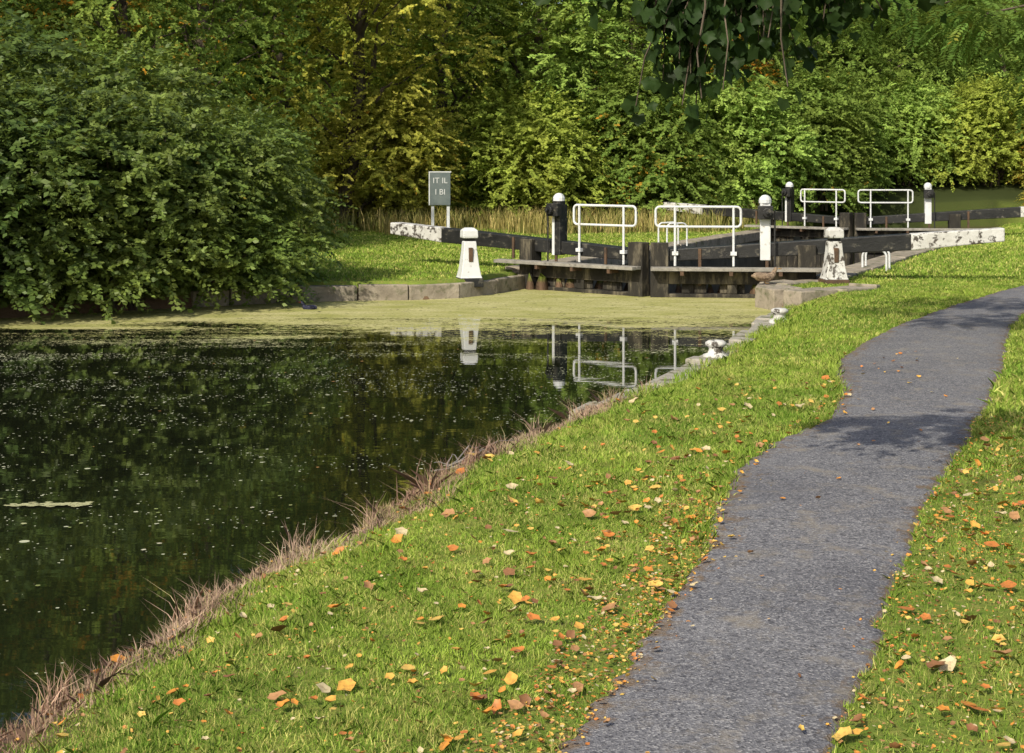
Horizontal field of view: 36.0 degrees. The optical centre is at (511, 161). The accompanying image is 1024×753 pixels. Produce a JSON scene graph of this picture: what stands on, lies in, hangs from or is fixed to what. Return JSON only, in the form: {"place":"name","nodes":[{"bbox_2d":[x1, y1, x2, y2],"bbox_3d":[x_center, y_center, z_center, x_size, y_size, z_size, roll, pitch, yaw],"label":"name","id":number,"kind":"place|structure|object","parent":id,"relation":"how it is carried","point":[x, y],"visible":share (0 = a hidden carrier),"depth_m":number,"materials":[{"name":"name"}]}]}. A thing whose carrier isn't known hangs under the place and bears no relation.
{"place":"outdoors","nodes":[
{"label":"outdoors","id":0,"kind":"place"},
{"bbox_2d":[0,289,770,738],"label":"canal water","id":1,"kind":"structure","parent":0,"point":[90,405],"depth_m":13.74,"materials":[{"name":"black liquid"}]},
{"bbox_2d":[4,501,92,506],"bbox_3d":[-3.029,2.242,10.304,0.575,0.001,0.173,0,0,0],"label":"drifting weed","id":2,"kind":"object","parent":1,"relation":"on","point":[50,504],"visible":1,"depth_m":10.29,"materials":[{"name":"beige plant"}]},
{"bbox_2d":[299,301,316,309],"bbox_3d":[-3.113,2.216,24.005,0.324,0.170,0.129,0,0,20],"label":"moorhen","id":3,"kind":"object","parent":1,"relation":"in","point":[309,307],"visible":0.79,"depth_m":23.95,"materials":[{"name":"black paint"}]},
{"bbox_2d":[0,338,648,585],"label":"floating leaves","id":4,"kind":"object","parent":1,"relation":"on","point":[268,402],"visible":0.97,"depth_m":12.95,"materials":[{"name":"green plant"}]},
{"bbox_2d":[0,136,1023,752],"bbox_3d":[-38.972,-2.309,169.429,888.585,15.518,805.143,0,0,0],"label":"ground","id":5,"kind":"structure","parent":0,"point":[970,196],"depth_m":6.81,"materials":[{"name":"green plant"}]},
{"bbox_2d":[0,106,35,295],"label":"hazel bush","id":6,"kind":"object","parent":5,"relation":"on","point":[14,179],"visible":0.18,"depth_m":22.52,"materials":[{"name":"green plant"}]},
{"bbox_2d":[0,0,81,68],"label":"hawthorn tree","id":7,"kind":"object","parent":5,"relation":"on","point":[34,9],"visible":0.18,"depth_m":30.05,"materials":[{"name":"green plant"}]},
{"bbox_2d":[0,0,124,277],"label":"hazel bush","id":8,"kind":"object","parent":5,"relation":"on","point":[27,51],"visible":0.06,"depth_m":25.30,"materials":[{"name":"green plant"}]},
{"bbox_2d":[0,62,194,323],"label":"hazel bush","id":9,"kind":"object","parent":5,"relation":"on","point":[58,124],"visible":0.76,"depth_m":22.29,"materials":[{"name":"green plant"}]},
{"bbox_2d":[7,17,192,111],"bbox_3d":[-8.102,-0.231,30.604,5.783,5.065,5.115,0,0,12],"label":"elder bush","id":10,"kind":"object","parent":5,"relation":"on","point":[95,43],"visible":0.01,"depth_m":30.02,"materials":[{"name":"green plant"}]},
{"bbox_2d":[0,0,276,203],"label":"hawthorn tree","id":11,"kind":"object","parent":5,"relation":"on","point":[119,10],"visible":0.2,"depth_m":31.99,"materials":[{"name":"green plant"}]},
{"bbox_2d":[0,79,277,323],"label":"hazel bush","id":12,"kind":"object","parent":5,"relation":"on","point":[129,294],"visible":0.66,"depth_m":22.81,"materials":[{"name":"green plant"}]},
{"bbox_2d":[31,35,263,280],"bbox_3d":[-6.424,0.177,26.233,5.187,4.522,5.307,0,0,42],"label":"hazel bush","id":13,"kind":"object","parent":5,"relation":"on","point":[166,74],"visible":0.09,"depth_m":25.72,"materials":[{"name":"green plant"}]},
{"bbox_2d":[71,95,358,308],"bbox_3d":[-4.798,0.900,25.063,4.964,3.931,4.603,0,0,-23],"label":"hazel bush","id":14,"kind":"object","parent":5,"relation":"on","point":[277,250],"visible":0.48,"depth_m":24.22,"materials":[{"name":"green plant"}]},
{"bbox_2d":[88,0,348,176],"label":"elm tree","id":15,"kind":"object","parent":5,"relation":"on","point":[229,69],"visible":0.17,"depth_m":39.87,"materials":[{"name":"green plant"}]},
{"bbox_2d":[205,92,333,236],"bbox_3d":[-6.461,0.401,36.406,4.635,4.024,4.799,0,0,-21],"label":"elder bush","id":16,"kind":"object","parent":5,"relation":"on","point":[265,121],"visible":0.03,"depth_m":36.41,"materials":[{"name":"green plant"}]},
{"bbox_2d":[0,375,667,752],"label":"dry bank grass","id":17,"kind":"structure","parent":5,"relation":"on","point":[298,553],"depth_m":7.74,"materials":[{"name":"brown plant"}]},
{"bbox_2d":[191,274,524,306],"bbox_3d":[-2.117,2.370,25.925,6.482,0.759,1.437,0,0,-35],"label":"quay coping","id":18,"kind":"object","parent":5,"relation":"on","point":[373,292],"visible":0.23,"depth_m":25.50,"materials":[{"name":"stone"}]},
{"bbox_2d":[456,227,483,286],"bbox_3d":[-0.720,1.605,26.450,0.409,0.990,0.409,0,0,-14],"label":"strapping post","id":19,"kind":"object","parent":18,"relation":"on","point":[469,269],"visible":0.98,"depth_m":26.32,"materials":[{"name":"white paint"}]},
{"bbox_2d":[229,0,507,228],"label":"elm tree","id":20,"kind":"object","parent":5,"relation":"on","point":[358,79],"visible":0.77,"depth_m":43.95,"materials":[{"name":"green plant"}]},
{"bbox_2d":[296,81,479,225],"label":"elder bush","id":21,"kind":"object","parent":5,"relation":"on","point":[413,173],"visible":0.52,"depth_m":44.87,"materials":[{"name":"green plant"}]},
{"bbox_2d":[3,302,851,752],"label":"grass fringe","id":22,"kind":"object","parent":5,"relation":"on","point":[833,366],"depth_m":9.90,"materials":[{"name":"green plant"}]},
{"bbox_2d":[288,0,583,213],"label":"elm tree","id":23,"kind":"object","parent":5,"relation":"on","point":[443,81],"visible":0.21,"depth_m":48.93,"materials":[{"name":"green plant"}]},
{"bbox_2d":[429,171,450,226],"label":"lockside sign","id":24,"kind":"object","parent":5,"relation":"on","point":[439,188],"visible":0.94,"depth_m":41.45,"materials":[{"name":"grey metal"}]},
{"bbox_2d":[434,440,511,471],"bbox_3d":[-0.257,2.152,11.577,0.621,0.129,0.652,0,0,0],"label":"dead branch","id":25,"kind":"object","parent":5,"relation":"on","point":[456,462],"visible":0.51,"depth_m":11.46,"materials":[{"name":"brown wood"}]},
{"bbox_2d":[2,375,1023,752],"bbox_3d":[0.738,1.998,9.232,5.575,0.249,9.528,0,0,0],"label":"fallen leaves","id":26,"kind":"object","parent":5,"relation":"on","point":[947,663],"visible":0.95,"depth_m":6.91,"materials":[{"name":"orange plant"}]},
{"bbox_2d":[5,0,1023,168],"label":"woodland","id":27,"kind":"object","parent":5,"relation":"on","point":[328,58],"visible":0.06,"depth_m":56.61,"materials":[{"name":"green plant"}]},
{"bbox_2d":[435,79,623,221],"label":"elder bush","id":28,"kind":"object","parent":5,"relation":"on","point":[529,137],"visible":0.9,"depth_m":46.29,"materials":[{"name":"green plant"}]},
{"bbox_2d":[396,0,670,199],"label":"oak tree","id":29,"kind":"object","parent":5,"relation":"on","point":[538,22],"visible":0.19,"depth_m":49.18,"materials":[{"name":"green plant"}]},
{"bbox_2d":[475,0,777,200],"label":"ash tree","id":30,"kind":"object","parent":5,"relation":"on","point":[554,73],"visible":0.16,"depth_m":47.88,"materials":[{"name":"green plant"}]},
{"bbox_2d":[557,50,749,224],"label":"elder bush","id":31,"kind":"object","parent":5,"relation":"on","point":[637,175],"visible":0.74,"depth_m":46.84,"materials":[{"name":"green plant"}]},
{"bbox_2d":[569,312,775,418],"bbox_3d":[2.439,2.364,18.051,0.617,0.572,10.098,0,0,19],"label":"bank coping","id":32,"kind":"object","parent":5,"relation":"on","point":[758,321],"visible":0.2,"depth_m":16.69,"materials":[{"name":"stone"}]},
{"bbox_2d":[565,237,799,295],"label":"lock wall","id":33,"kind":"structure","parent":5,"relation":"on","point":[750,262],"depth_m":38.80,"materials":[{"name":"stone"}]},
{"bbox_2d":[505,228,759,273],"bbox_3d":[4.046,2.005,37.200,0.578,0.250,19.488,0,0,24],"label":"lock coping","id":34,"kind":"object","parent":33,"relation":"on","point":[746,236],"visible":0.4,"depth_m":37.69,"materials":[{"name":"stone"}]},
{"bbox_2d":[658,222,687,245],"bbox_3d":[3.667,1.651,35.957,0.539,0.539,0.490,0,0,-20],"label":"ladder handrail","id":35,"kind":"object","parent":34,"relation":"on","point":[677,223],"visible":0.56,"depth_m":35.82,"materials":[{"name":"white metal"}]},
{"bbox_2d":[390,193,1004,297],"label":"lock gate","id":36,"kind":"structure","parent":5,"relation":"on","point":[644,273],"depth_m":26.10,"materials":[{"name":"black wood"}]},
{"bbox_2d":[618,8,790,159],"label":"cherry tree","id":37,"kind":"object","parent":5,"relation":"on","point":[762,69],"visible":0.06,"depth_m":50.41,"materials":[{"name":"green plant"}]},
{"bbox_2d":[703,339,728,357],"bbox_3d":[2.200,2.053,17.000,0.282,0.255,0.277,0,0,0],"label":"mooring bollard","id":38,"kind":"object","parent":5,"relation":"on","point":[715,347],"visible":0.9,"depth_m":16.92,"materials":[{"name":"white paint"}]},
{"bbox_2d":[645,71,830,223],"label":"elder bush","id":39,"kind":"object","parent":5,"relation":"on","point":[759,171],"visible":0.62,"depth_m":48.04,"materials":[{"name":"green plant"}]},
{"bbox_2d":[535,0,946,133],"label":"sycamore tree","id":40,"kind":"object","parent":5,"relation":"on","point":[694,27],"visible":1,"depth_m":8.24,"materials":[{"name":"green plant"}]},
{"bbox_2d":[608,16,903,138],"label":"oak tree","id":41,"kind":"object","parent":5,"relation":"on","point":[780,55],"visible":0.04,"depth_m":53.34,"materials":[{"name":"green plant"}]},
{"bbox_2d":[769,308,787,323],"bbox_3d":[3.500,2.043,20.600,0.282,0.255,0.277,0,0,0],"label":"mooring bollard","id":42,"kind":"object","parent":5,"relation":"on","point":[777,312],"visible":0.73,"depth_m":20.52,"materials":[{"name":"white paint"}]},
{"bbox_2d":[755,279,817,309],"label":"wing wall","id":43,"kind":"structure","parent":5,"relation":"on","point":[769,296],"depth_m":24.11,"materials":[{"name":"stone"}]},
{"bbox_2d":[751,267,781,283],"bbox_3d":[4.001,1.787,24.752,0.496,0.260,0.198,0,0,-6],"label":"mallard duck","id":44,"kind":"object","parent":43,"relation":"on","point":[764,277],"visible":1,"depth_m":24.70},
{"bbox_2d":[556,286,1023,752],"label":"towpath","id":45,"kind":"structure","parent":5,"relation":"on","point":[729,666],"depth_m":7.58,"materials":[{"name":"grey asphalt"}]},
{"bbox_2d":[538,351,1007,752],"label":"path leaves","id":46,"kind":"object","parent":45,"relation":"on","point":[671,604],"visible":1,"depth_m":7.74,"materials":[{"name":"orange plant"}]},
{"bbox_2d":[742,56,902,216],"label":"elder bush","id":47,"kind":"object","parent":5,"relation":"on","point":[833,116],"visible":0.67,"depth_m":49.94,"materials":[{"name":"green plant"}]},
{"bbox_2d":[783,283,879,307],"bbox_3d":[4.831,2.158,23.621,1.757,0.584,0.570,0,0,-38],"label":"wing step","id":48,"kind":"object","parent":5,"relation":"on","point":[796,296],"visible":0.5,"depth_m":23.25,"materials":[{"name":"stone"}]},
{"bbox_2d":[818,227,849,284],"bbox_3d":[5.150,1.540,25.200,0.409,0.980,0.409,0,0,-6],"label":"strapping post","id":49,"kind":"object","parent":5,"relation":"on","point":[833,271],"visible":0.95,"depth_m":25.07,"materials":[{"name":"white paint"}]},
{"bbox_2d":[744,0,972,166],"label":"ash tree","id":50,"kind":"object","parent":5,"relation":"on","point":[891,53],"visible":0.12,"depth_m":54.03,"materials":[{"name":"green plant"}]},
{"bbox_2d":[807,59,931,187],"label":"elder bush","id":51,"kind":"object","parent":5,"relation":"on","point":[865,73],"visible":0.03,"depth_m":54.40,"materials":[{"name":"green plant"}]},
{"bbox_2d":[769,0,1023,140],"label":"rowan tree","id":52,"kind":"object","parent":5,"relation":"on","point":[963,12],"visible":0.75,"depth_m":15.22,"materials":[{"name":"green plant"}]},
{"bbox_2d":[844,69,976,190],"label":"elder bush","id":53,"kind":"object","parent":5,"relation":"on","point":[910,160],"visible":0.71,"depth_m":53.12,"materials":[{"name":"green plant"}]},
{"bbox_2d":[896,0,1023,147],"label":"maple tree","id":54,"kind":"object","parent":5,"relation":"on","point":[963,70],"visible":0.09,"depth_m":55.93,"materials":[{"name":"green plant"}]},
{"bbox_2d":[905,71,1023,191],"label":"elder bush","id":55,"kind":"object","parent":5,"relation":"on","point":[985,114],"visible":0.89,"depth_m":52.69,"materials":[{"name":"green plant"}]},
{"bbox_2d":[1005,112,1023,184],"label":"elder bush","id":56,"kind":"object","parent":5,"relation":"on","point":[1021,173],"visible":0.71,"depth_m":52.19,"materials":[{"name":"green plant"}]},
{"bbox_2d":[1015,176,1023,205],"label":"elder bush","id":57,"kind":"object","parent":5,"relation":"on","point":[1022,184],"visible":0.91,"depth_m":48.72,"materials":[{"name":"green plant"}]},
{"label":"lock wall","id":58,"kind":"object","parent":5,"relation":"on","visible":0},
{"bbox_2d":[663,182,1023,274],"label":"lock gate","id":59,"kind":"structure","parent":58,"relation":"attached to","point":[862,221],"depth_m":41.40,"materials":[{"name":"black wood"}]},
{"bbox_2d":[816,247,942,278],"bbox_3d":[9.171,2.006,34.936,0.577,0.248,19.487,0,0,24],"label":"lock coping","id":60,"kind":"object","parent":58,"relation":"on","point":[855,269],"visible":0.25,"depth_m":29.80,"materials":[{"name":"stone"}]},
{"bbox_2d":[861,251,890,270],"bbox_3d":[6.544,1.780,28.316,0.459,0.439,0.490,0,0,20],"label":"ladder handrail","id":61,"kind":"object","parent":60,"relation":"on","point":[887,262],"visible":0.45,"depth_m":28.17,"materials":[{"name":"white metal"}]},
{"bbox_2d":[291,196,771,235],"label":"tall straw grass","id":62,"kind":"structure","parent":0,"point":[531,222],"depth_m":43.25,"materials":[{"name":"beige plant"}]}
]}

